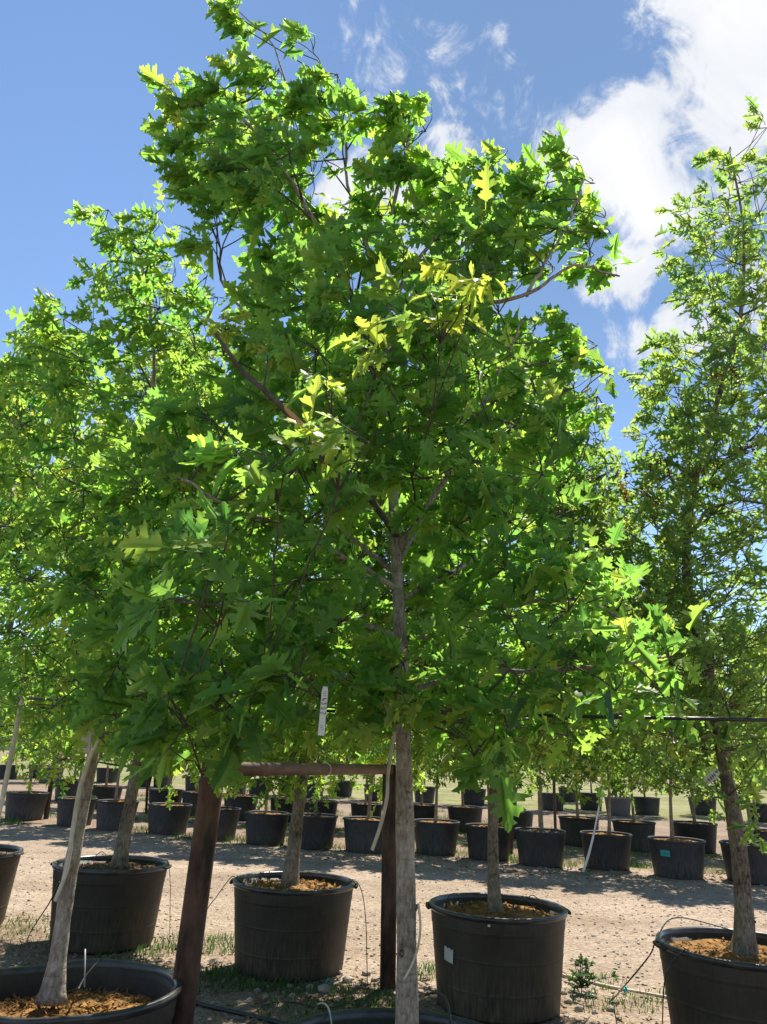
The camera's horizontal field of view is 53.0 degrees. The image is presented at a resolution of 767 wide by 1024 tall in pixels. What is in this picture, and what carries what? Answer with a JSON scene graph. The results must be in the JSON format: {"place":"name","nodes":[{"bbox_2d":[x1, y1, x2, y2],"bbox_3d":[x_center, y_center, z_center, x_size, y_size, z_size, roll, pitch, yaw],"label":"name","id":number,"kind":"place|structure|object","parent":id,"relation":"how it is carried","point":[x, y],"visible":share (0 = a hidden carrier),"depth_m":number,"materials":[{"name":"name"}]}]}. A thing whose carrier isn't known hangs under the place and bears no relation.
{"place":"outdoors","nodes":[
{"label":"outdoors","id":0,"kind":"place"},
{"bbox_2d":[4,750,738,782],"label":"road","id":1,"kind":"structure","parent":0,"point":[523,771],"depth_m":76.18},
{"bbox_2d":[0,823,766,1023],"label":"gravel road","id":2,"kind":"structure","parent":0,"point":[20,835],"depth_m":8.86,"materials":[{"name":"beige gravel"}]},
{"bbox_2d":[16,334,270,953],"bbox_3d":[-2.058,0.855,7.211,2.197,5.681,2.443,9,-18,-21],"label":"potted oak tree","id":3,"kind":"object","parent":2,"relation":"on","point":[117,899],"visible":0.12,"depth_m":6.29,"materials":[{"name":"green plant"}]},
{"bbox_2d":[155,859,170,943],"bbox_3d":[-1.859,3.258,6.428,0.194,0.652,0.175,2,-17,0],"label":"drip tube","id":4,"kind":"object","parent":3,"relation":"hanging from","point":[170,895],"visible":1,"depth_m":6.40,"materials":[{"name":"black plastic"}]},
{"bbox_2d":[181,649,240,839],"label":"potted young tree","id":5,"kind":"object","parent":2,"relation":"on","point":[228,821],"visible":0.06,"depth_m":13.53,"materials":[{"name":"black plastic"}]},
{"bbox_2d":[235,629,291,845],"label":"potted young tree","id":6,"kind":"object","parent":2,"relation":"on","point":[265,827],"visible":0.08,"depth_m":12.97,"materials":[{"name":"black plastic"}]},
{"bbox_2d":[172,694,395,1023],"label":"rusty pipe frame","id":7,"kind":"object","parent":2,"relation":"on","point":[195,904],"visible":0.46,"depth_m":3.56,"materials":[{"name":"metal"}]},
{"bbox_2d":[0,696,766,721],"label":"trellis cable","id":8,"kind":"object","parent":7,"relation":"attached to","point":[646,717],"visible":0.27,"depth_m":2.98,"materials":[{"name":"grey metal"}]},
{"bbox_2d":[272,644,370,849],"bbox_3d":[-1.096,3.711,13.468,2.183,4.001,2.211,-14,-23,42],"label":"potted young tree","id":9,"kind":"object","parent":2,"relation":"on","point":[319,828],"visible":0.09,"depth_m":12.68,"materials":[{"name":"black plastic"}]},
{"bbox_2d":[305,801,319,815],"bbox_3d":[-1.166,4.952,12.881,0.301,0.254,0.418,-4,-18,20],"label":"pot weed","id":10,"kind":"object","parent":9,"relation":"in","point":[314,808],"visible":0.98,"depth_m":12.85,"materials":[{"name":"green plant"}]},
{"bbox_2d":[206,311,446,982],"bbox_3d":[-0.551,0.837,6.789,2.388,5.577,2.391,2,-17,0],"label":"potted oak tree","id":11,"kind":"object","parent":2,"relation":"on","point":[291,920],"visible":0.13,"depth_m":5.69,"materials":[{"name":"green plant"}]},
{"bbox_2d":[208,876,244,907],"bbox_3d":[-1.198,3.073,5.738,0.326,0.642,1.261,6,-18,-11],"label":"drip tube","id":12,"kind":"object","parent":11,"relation":"hanging from","point":[223,886],"visible":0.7,"depth_m":5.75,"materials":[{"name":"black plastic"}]},
{"bbox_2d":[340,880,367,984],"bbox_3d":[-0.186,3.096,5.707,0.114,0.617,0.505,12,-20,-29],"label":"drip tube","id":13,"kind":"object","parent":11,"relation":"hanging from","point":[366,925],"visible":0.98,"depth_m":5.72,"materials":[{"name":"black plastic"}]},
{"bbox_2d":[0,912,665,1022],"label":"weed grass","id":14,"kind":"structure","parent":2,"relation":"on","point":[225,973],"depth_m":5.39,"materials":[{"name":"green plant"}]},
{"bbox_2d":[342,975,352,982],"bbox_3d":[-0.258,3.354,5.514,0.081,0.061,0.089,9,-19,-21],"label":"rock","id":15,"kind":"object","parent":2,"relation":"on","point":[347,978],"visible":0.9,"depth_m":5.49,"materials":[{"name":"stone"}]},
{"bbox_2d":[362,969,370,975],"bbox_3d":[-0.126,3.408,5.691,0.068,0.041,0.069,14,-21,-32],"label":"rock","id":16,"kind":"object","parent":2,"relation":"on","point":[364,972],"visible":0.92,"depth_m":5.67,"materials":[{"name":"stone"}]},
{"bbox_2d":[326,585,421,853],"bbox_3d":[-0.224,3.365,13.266,1.681,4.606,1.823,18,-23,-41],"label":"potted young tree","id":17,"kind":"object","parent":2,"relation":"on","point":[360,832],"visible":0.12,"depth_m":12.49,"materials":[{"name":"black plastic"}]},
{"bbox_2d":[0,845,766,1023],"bbox_3d":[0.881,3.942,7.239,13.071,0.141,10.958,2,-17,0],"label":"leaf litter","id":18,"kind":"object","parent":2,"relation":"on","point":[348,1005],"visible":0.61,"depth_m":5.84,"materials":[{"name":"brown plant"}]},
{"bbox_2d":[287,319,731,1023],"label":"potted oak tree","id":19,"kind":"object","parent":2,"relation":"on","point":[525,979],"visible":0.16,"depth_m":5.04,"materials":[{"name":"green plant"}]},
{"bbox_2d":[445,893,462,909],"bbox_3d":[0.493,2.733,5.383,0.126,0.123,0.016,2,-17,0],"label":"wire hoop","id":20,"kind":"object","parent":19,"relation":"on","point":[457,895],"visible":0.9,"depth_m":5.38,"materials":[{"name":"grey metal"}]},
{"bbox_2d":[486,914,517,1010],"bbox_3d":[0.797,2.855,4.888,0.189,0.537,0.293,-9,-21,33],"label":"drip tube","id":21,"kind":"object","parent":19,"relation":"hanging from","point":[497,954],"visible":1,"depth_m":4.83,"materials":[{"name":"black plastic"}]},
{"bbox_2d":[504,624,596,867],"bbox_3d":[2.528,3.563,12.452,2.108,3.946,2.081,11,-19,-26],"label":"potted young tree","id":22,"kind":"object","parent":2,"relation":"on","point":[542,846],"visible":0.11,"depth_m":11.79,"materials":[{"name":"black plastic"}]},
{"bbox_2d":[564,997,571,1003],"bbox_3d":[1.267,3.358,5.281,0.056,0.041,0.052,9,-18,-20],"label":"rock","id":23,"kind":"object","parent":2,"relation":"on","point":[567,1000],"visible":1,"depth_m":5.27,"materials":[{"name":"stone"}]},
{"bbox_2d":[574,1004,582,1011],"bbox_3d":[1.301,3.307,5.125,0.064,0.051,0.055,4,-17,-4],"label":"rock","id":24,"kind":"object","parent":2,"relation":"on","point":[578,1008],"visible":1,"depth_m":5.11,"materials":[{"name":"stone"}]},
{"bbox_2d":[562,952,620,996],"bbox_3d":[1.410,3.318,5.505,0.505,0.269,0.550,2,-17,0],"label":"drooping weed","id":25,"kind":"object","parent":2,"relation":"on","point":[579,974],"visible":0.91,"depth_m":5.51,"materials":[{"name":"green plant"}]},
{"bbox_2d":[606,1005,615,1011],"bbox_3d":[1.522,3.328,5.151,0.062,0.051,0.062,1,-17,4],"label":"rock","id":26,"kind":"object","parent":2,"relation":"on","point":[610,1008],"visible":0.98,"depth_m":5.13,"materials":[{"name":"stone"}]},
{"bbox_2d":[560,699,663,870],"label":"potted young tree","id":27,"kind":"object","parent":2,"relation":"on","point":[610,850],"visible":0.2,"depth_m":11.79,"materials":[{"name":"green plant"}]},
{"bbox_2d":[582,786,603,871],"bbox_3d":[3.027,4.557,11.084,0.381,1.161,0.022,2,-17,0],"label":"tie strap","id":28,"kind":"object","parent":27,"relation":"hanging from","point":[587,857],"visible":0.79,"depth_m":11.03,"materials":[{"name":"white plastic"}]},
{"bbox_2d":[562,974,666,998],"bbox_3d":[1.672,3.480,5.648,1.933,0.034,0.031,-10,-21,35],"label":"white pipe","id":29,"kind":"object","parent":2,"relation":"on","point":[630,990],"visible":0.3,"depth_m":5.57,"materials":[{"name":"white plastic"}]},
{"bbox_2d":[596,96,766,1023],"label":"potted oak tree","id":30,"kind":"object","parent":2,"relation":"on","point":[716,975],"visible":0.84,"depth_m":4.91,"materials":[{"name":"green plant"}]},
{"bbox_2d":[581,917,732,1023],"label":"drip tube","id":31,"kind":"object","parent":30,"relation":"attached to","point":[638,969],"visible":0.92,"depth_m":4.68,"materials":[{"name":"black plastic"}]},
{"bbox_2d":[662,949,686,1023],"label":"drip tube","id":32,"kind":"object","parent":30,"relation":"hanging from","point":[675,957],"visible":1,"depth_m":4.14,"materials":[{"name":"black plastic"}]},
{"bbox_2d":[701,768,719,784],"bbox_3d":[1.952,1.583,4.593,0.126,0.109,0.023,2,-17,0],"label":"plant tag","id":33,"kind":"object","parent":30,"relation":"hanging from","point":[709,777],"visible":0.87,"depth_m":4.59,"materials":[{"name":"white plastic"}]},
{"bbox_2d":[628,573,738,879],"bbox_3d":[4.482,3.114,11.876,1.827,4.608,1.684,16,-22,-38],"label":"potted young tree","id":34,"kind":"object","parent":2,"relation":"on","point":[676,857],"visible":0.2,"depth_m":11.22,"materials":[{"name":"green plant"}]},
{"bbox_2d":[661,605,766,885],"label":"potted young tree","id":35,"kind":"object","parent":2,"relation":"on","point":[757,858],"visible":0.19,"depth_m":11.22,"materials":[{"name":"green plant"}]},
{"bbox_2d":[0,751,766,1023],"bbox_3d":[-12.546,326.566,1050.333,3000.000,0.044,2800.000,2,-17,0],"label":"ground","id":36,"kind":"structure","parent":0,"point":[662,826],"depth_m":6.41,"materials":[{"name":"beige soil"}]},
{"bbox_2d":[0,624,77,820],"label":"potted young tree","id":37,"kind":"object","parent":36,"relation":"on","point":[23,805],"visible":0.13,"depth_m":15.52,"materials":[{"name":"green plant"}]},
{"bbox_2d":[33,882,59,926],"bbox_3d":[-2.267,2.634,5.061,0.042,0.971,3.987,9,-19,-21],"label":"drip tube","id":38,"kind":"object","parent":36,"relation":"on","point":[48,903],"visible":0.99,"depth_m":3.55,"materials":[{"name":"black plastic"}]},
{"bbox_2d":[43,747,57,818],"bbox_3d":[-6.960,5.475,16.199,0.097,1.918,0.094,2,-17,0],"label":"stake","id":39,"kind":"object","parent":36,"relation":"on","point":[47,806],"visible":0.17,"depth_m":16.01,"materials":[{"name":"wood"}]},
{"bbox_2d":[38,710,63,782],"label":"potted young tree","id":40,"kind":"object","parent":36,"relation":"on","point":[45,780],"visible":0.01,"depth_m":28.48,"materials":[{"name":"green plant"}]},
{"bbox_2d":[45,636,82,800],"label":"potted young tree","id":41,"kind":"object","parent":36,"relation":"on","point":[72,791],"visible":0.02,"depth_m":20.33,"materials":[{"name":"black plastic"}]},
{"bbox_2d":[0,312,139,923],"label":"potted oak tree","id":42,"kind":"object","parent":36,"relation":"on","point":[10,855],"visible":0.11,"depth_m":7.26,"materials":[{"name":"green plant"}]},
{"bbox_2d":[0,697,24,817],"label":"tie strap","id":43,"kind":"object","parent":42,"relation":"attached to","point":[10,757],"visible":0.87,"depth_m":4.07,"materials":[{"name":"grey plastic"}]},
{"bbox_2d":[51,683,125,826],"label":"potted young tree","id":44,"kind":"object","parent":36,"relation":"on","point":[65,806],"visible":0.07,"depth_m":14.73,"materials":[{"name":"black plastic"}]},
{"bbox_2d":[91,752,132,808],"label":"potted young tree","id":45,"kind":"object","parent":36,"relation":"on","point":[106,791],"visible":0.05,"depth_m":18.61,"materials":[{"name":"black plastic"}]},
{"bbox_2d":[0,180,238,1023],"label":"potted oak tree","id":46,"kind":"object","parent":36,"relation":"on","point":[114,991],"visible":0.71,"depth_m":3.62,"materials":[{"name":"green plant"}]},
{"bbox_2d":[53,739,99,901],"bbox_3d":[-1.346,1.343,3.383,0.106,0.675,0.014,2,-17,0],"label":"tie strap","id":47,"kind":"object","parent":46,"relation":"attached to","point":[75,811],"visible":0.96,"depth_m":3.38,"materials":[{"name":"grey plastic"}]},
{"bbox_2d":[78,730,91,752],"bbox_3d":[-1.319,0.968,3.426,0.057,0.199,0.022,4,-17,-6],"label":"plant tag","id":48,"kind":"object","parent":46,"relation":"hanging from","point":[86,748],"visible":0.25,"depth_m":3.41,"materials":[{"name":"white plastic"}]},
{"bbox_2d":[84,949,85,986],"bbox_3d":[-1.338,2.044,3.449,0.040,0.148,0.007,-10,-21,35],"label":"stake","id":49,"kind":"object","parent":46,"relation":"on","point":[84,965],"visible":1,"depth_m":3.45,"materials":[{"name":"grey metal"}]},
{"bbox_2d":[77,954,106,989],"bbox_3d":[-1.298,2.040,3.418,0.020,0.045,0.402,3,-17,-3],"label":"drip tube","id":50,"kind":"object","parent":46,"relation":"attached to","point":[88,972],"visible":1,"depth_m":3.40,"materials":[{"name":"black plastic"}]},
{"bbox_2d":[96,646,147,830],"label":"potted young tree","id":51,"kind":"object","parent":36,"relation":"on","point":[108,814],"visible":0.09,"depth_m":14.26,"materials":[{"name":"black plastic"}]},
{"bbox_2d":[134,752,151,786],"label":"potted young tree","id":52,"kind":"object","parent":36,"relation":"on","point":[144,782],"visible":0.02,"depth_m":28.27,"materials":[{"name":"black plastic"}]},
{"bbox_2d":[145,778,148,812],"bbox_3d":[-5.579,6.192,18.224,0.198,1.852,0.056,2,-17,0],"label":"stake","id":53,"kind":"object","parent":36,"relation":"on","point":[146,798],"visible":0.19,"depth_m":18.05,"materials":[{"name":"metal"}]},
{"bbox_2d":[148,770,184,802],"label":"potted young tree","id":54,"kind":"object","parent":36,"relation":"on","point":[155,795],"visible":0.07,"depth_m":18.08,"materials":[{"name":"black plastic"}]},
{"bbox_2d":[153,760,184,786],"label":"potted young tree","id":55,"kind":"object","parent":36,"relation":"on","point":[164,782],"visible":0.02,"depth_m":28.49,"materials":[{"name":"black plastic"}]},
{"bbox_2d":[130,617,209,834],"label":"potted young tree","id":56,"kind":"object","parent":36,"relation":"on","point":[164,820],"visible":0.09,"depth_m":13.86,"materials":[{"name":"black plastic"}]},
{"bbox_2d":[182,762,198,815],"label":"potted young tree","id":57,"kind":"object","parent":36,"relation":"on","point":[190,797],"visible":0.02,"depth_m":17.72,"materials":[{"name":"black plastic"}]},
{"bbox_2d":[185,776,199,790],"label":"potted young tree","id":58,"kind":"object","parent":36,"relation":"on","point":[189,786],"visible":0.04,"depth_m":26.76,"materials":[{"name":"black plastic"}]},
{"bbox_2d":[226,782,246,793],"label":"potted young tree","id":59,"kind":"object","parent":36,"relation":"on","point":[240,790],"depth_m":26.32,"materials":[{"name":"green plant"}]},
{"bbox_2d":[223,629,256,819],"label":"potted young tree","id":60,"kind":"object","parent":36,"relation":"on","point":[244,803],"visible":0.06,"depth_m":17.17,"materials":[{"name":"black plastic"}]},
{"bbox_2d":[195,1001,287,1023],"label":"irrigation pipe","id":61,"kind":"object","parent":36,"relation":"on","point":[235,1012],"visible":0.69,"depth_m":4.78,"materials":[{"name":"black plastic"}]},
{"bbox_2d":[249,779,269,795],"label":"potted young tree","id":62,"kind":"object","parent":36,"relation":"on","point":[257,790],"visible":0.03,"depth_m":25.74,"materials":[{"name":"black plastic"}]},
{"bbox_2d":[279,780,294,795],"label":"potted young tree","id":63,"kind":"object","parent":36,"relation":"on","point":[283,786],"depth_m":26.20,"materials":[{"name":"green plant"}]},
{"bbox_2d":[270,690,315,821],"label":"potted young tree","id":64,"kind":"object","parent":36,"relation":"on","point":[286,807],"visible":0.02,"depth_m":17.04,"materials":[{"name":"black plastic"}]},
{"bbox_2d":[253,990,376,1013],"bbox_3d":[-0.422,3.204,5.018,0.977,0.022,0.239,10,-19,-25],"label":"drip tube","id":65,"kind":"object","parent":36,"relation":"on","point":[306,1004],"visible":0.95,"depth_m":4.99,"materials":[{"name":"black plastic"}]},
{"bbox_2d":[306,720,333,797],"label":"potted young tree","id":66,"kind":"object","parent":36,"relation":"on","point":[310,792],"visible":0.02,"depth_m":25.73,"materials":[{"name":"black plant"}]},
{"bbox_2d":[318,984,330,992],"bbox_3d":[-0.408,3.274,5.282,0.089,0.062,0.092,4,-17,-5],"label":"rock","id":67,"kind":"object","parent":36,"relation":"on","point":[323,988],"visible":0.97,"depth_m":5.25,"materials":[{"name":"stone"}]},
{"bbox_2d":[304,726,348,814],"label":"potted young tree","id":68,"kind":"object","parent":36,"relation":"on","point":[332,804],"visible":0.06,"depth_m":16.48,"materials":[{"name":"black plastic"}]},
{"bbox_2d":[0,794,725,873],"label":"row weeds","id":69,"kind":"object","parent":36,"relation":"on","point":[144,819],"visible":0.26,"depth_m":13.53,"materials":[{"name":"green plant"}]},
{"bbox_2d":[341,660,394,816],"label":"potted young tree","id":70,"kind":"object","parent":36,"relation":"on","point":[359,808],"visible":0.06,"depth_m":16.41,"materials":[{"name":"black plastic"}]},
{"bbox_2d":[364,742,381,800],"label":"potted young tree","id":71,"kind":"object","parent":36,"relation":"on","point":[374,796],"visible":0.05,"depth_m":25.47,"materials":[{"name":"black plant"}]},
{"bbox_2d":[37,0,709,1023],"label":"potted oak tree","id":72,"kind":"object","parent":36,"relation":"on","point":[241,180],"visible":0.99,"depth_m":2.85,"materials":[{"name":"green plant"}]},
{"bbox_2d":[318,686,327,735],"bbox_3d":[-0.174,0.573,2.218,0.022,0.137,0.005,2,-17,0],"label":"plant tag","id":73,"kind":"object","parent":72,"relation":"hanging from","point":[322,716],"visible":1,"depth_m":2.22,"materials":[{"name":"white plastic"}]},
{"bbox_2d":[317,1002,331,1023],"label":"drip tube","id":74,"kind":"object","parent":72,"relation":"attached to","point":[326,1005],"visible":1,"depth_m":3.03,"materials":[{"name":"grey plastic"}]},
{"bbox_2d":[370,731,395,850],"bbox_3d":[0.002,1.083,3.006,0.088,0.446,0.010,2,-17,0],"label":"tie strap","id":75,"kind":"object","parent":72,"relation":"hanging from","point":[386,794],"visible":0.97,"depth_m":3.00,"materials":[{"name":"grey plastic"}]},
{"bbox_2d":[404,903,421,979],"bbox_3d":[0.104,1.519,2.725,0.060,0.243,0.007,2,-17,0],"label":"tie strap","id":76,"kind":"object","parent":72,"relation":"attached to","point":[418,944],"visible":1,"depth_m":2.72,"materials":[{"name":"grey plastic"}]},
{"bbox_2d":[424,991,451,1023],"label":"drip tube","id":77,"kind":"object","parent":72,"relation":"hanging from","point":[441,994],"visible":1,"depth_m":3.09,"materials":[{"name":"black plastic"}]},
{"bbox_2d":[394,731,443,818],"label":"potted young tree","id":78,"kind":"object","parent":36,"relation":"on","point":[423,810],"visible":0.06,"depth_m":16.43,"materials":[{"name":"black plastic"}]},
{"bbox_2d":[411,650,460,855],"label":"potted young tree","id":79,"kind":"object","parent":36,"relation":"on","point":[434,835],"visible":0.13,"depth_m":12.61,"materials":[{"name":"black plastic"}]},
{"bbox_2d":[435,724,482,832],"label":"potted young tree","id":80,"kind":"object","parent":36,"relation":"on","point":[462,814],"visible":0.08,"depth_m":16.35,"materials":[{"name":"black plastic"}]},
{"bbox_2d":[448,605,532,860],"bbox_3d":[1.721,3.436,13.106,1.702,4.517,1.569,2,-17,1],"label":"potted young tree","id":81,"kind":"object","parent":36,"relation":"on","point":[477,835],"visible":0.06,"depth_m":12.21,"materials":[{"name":"black plastic"}]},
{"bbox_2d":[509,772,514,853],"bbox_3d":[2.237,4.952,13.333,0.153,1.899,0.066,2,-17,0],"label":"stake","id":82,"kind":"object","parent":36,"relation":"on","point":[511,838],"visible":0.1,"depth_m":13.11,"materials":[{"name":"wood"}]},
{"bbox_2d":[498,752,551,838],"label":"potted young tree","id":83,"kind":"object","parent":36,"relation":"on","point":[524,819],"visible":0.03,"depth_m":15.52,"materials":[{"name":"black plastic"}]},
{"bbox_2d":[537,774,539,826],"bbox_3d":[3.530,6.234,17.416,0.089,1.957,0.085,2,-17,0],"label":"stake","id":84,"kind":"object","parent":36,"relation":"on","point":[538,809],"visible":0.05,"depth_m":17.23,"materials":[{"name":"grey"}]},
{"bbox_2d":[552,771,556,828],"bbox_3d":[4.026,6.633,18.141,0.073,1.662,0.066,2,-17,0],"label":"stake","id":85,"kind":"object","parent":36,"relation":"on","point":[554,806],"visible":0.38,"depth_m":18.04,"materials":[{"name":"wood"}]},
{"bbox_2d":[552,727,612,846],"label":"potted young tree","id":86,"kind":"object","parent":36,"relation":"on","point":[572,826],"visible":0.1,"depth_m":14.62,"materials":[{"name":"black plastic"}]},
{"bbox_2d":[597,719,635,815],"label":"potted young tree","id":87,"kind":"object","parent":36,"relation":"on","point":[620,806],"visible":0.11,"depth_m":22.81,"materials":[{"name":"black plastic"}]},
{"bbox_2d":[597,720,666,852],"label":"potted young tree","id":88,"kind":"object","parent":36,"relation":"on","point":[640,831],"visible":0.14,"depth_m":14.10,"materials":[{"name":"green plant"}]},
{"bbox_2d":[626,671,740,853],"bbox_3d":[5.959,4.444,15.002,2.256,4.025,2.228,16,-22,-38],"label":"potted young tree","id":89,"kind":"object","parent":36,"relation":"on","point":[705,831],"visible":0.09,"depth_m":14.26,"materials":[{"name":"black plastic"}]},
{"bbox_2d":[711,623,766,841],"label":"potted young tree","id":90,"kind":"object","parent":36,"relation":"on","point":[763,835],"visible":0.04,"depth_m":13.66,"materials":[{"name":"green plant"}]},
{"bbox_2d":[0,754,766,822],"bbox_3d":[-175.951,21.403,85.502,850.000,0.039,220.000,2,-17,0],"label":"grass field","id":91,"kind":"structure","parent":0,"point":[680,806],"depth_m":32.92,"materials":[{"name":"green plant"}]},
{"bbox_2d":[0,685,37,778],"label":"potted young tree","id":92,"kind":"object","parent":91,"relation":"on","point":[13,773],"visible":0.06,"depth_m":30.07,"materials":[{"name":"green plant"}]},
{"bbox_2d":[23,710,49,777],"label":"potted young tree","id":93,"kind":"object","parent":91,"relation":"on","point":[34,771],"visible":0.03,"depth_m":31.26,"materials":[{"name":"green plant"}]},
{"bbox_2d":[96,768,118,782],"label":"potted young tree","id":94,"kind":"object","parent":91,"relation":"on","point":[101,776],"visible":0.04,"depth_m":30.04,"materials":[{"name":"black plastic"}]},
{"bbox_2d":[331,759,352,796],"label":"potted young tree","id":95,"kind":"object","parent":91,"relation":"on","point":[345,790],"visible":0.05,"depth_m":27.00,"materials":[{"name":"black plastic"}]},
{"bbox_2d":[411,741,439,802],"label":"potted young tree","id":96,"kind":"object","parent":91,"relation":"on","point":[428,795],"visible":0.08,"depth_m":25.36,"materials":[{"name":"black plastic"}]},
{"bbox_2d":[463,788,485,805],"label":"potted young tree","id":97,"kind":"object","parent":91,"relation":"on","point":[472,798],"visible":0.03,"depth_m":24.73,"materials":[{"name":"black plastic"}]},
{"bbox_2d":[542,729,572,810],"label":"potted young tree","id":98,"kind":"object","parent":91,"relation":"on","point":[547,801],"visible":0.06,"depth_m":23.93,"materials":[{"name":"black plastic"}]},
{"bbox_2d":[558,780,577,801],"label":"potted young tree","id":99,"kind":"object","parent":91,"relation":"on","point":[569,797],"visible":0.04,"depth_m":29.11,"materials":[{"name":"black plastic"}]},
{"bbox_2d":[570,732,606,809],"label":"potted young tree","id":100,"kind":"object","parent":91,"relation":"on","point":[591,805],"visible":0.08,"depth_m":24.93,"materials":[{"name":"black plastic"}]},
{"bbox_2d":[618,714,659,814],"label":"potted young tree","id":101,"kind":"object","parent":91,"relation":"on","point":[644,805],"visible":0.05,"depth_m":23.50,"materials":[{"name":"black plastic"}]},
{"bbox_2d":[683,768,716,815],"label":"potted young tree","id":102,"kind":"object","parent":91,"relation":"on","point":[702,808],"visible":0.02,"depth_m":24.53,"materials":[{"name":"black plastic"}]},
{"bbox_2d":[732,700,766,821],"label":"potted young tree","id":103,"kind":"object","parent":91,"relation":"on","point":[762,817],"visible":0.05,"depth_m":22.55,"materials":[{"name":"green plant"}]},
{"bbox_2d":[0,0,766,743],"label":"sky","id":104,"kind":"structure","parent":0,"point":[640,88],"materials":[{"name":"blue"}]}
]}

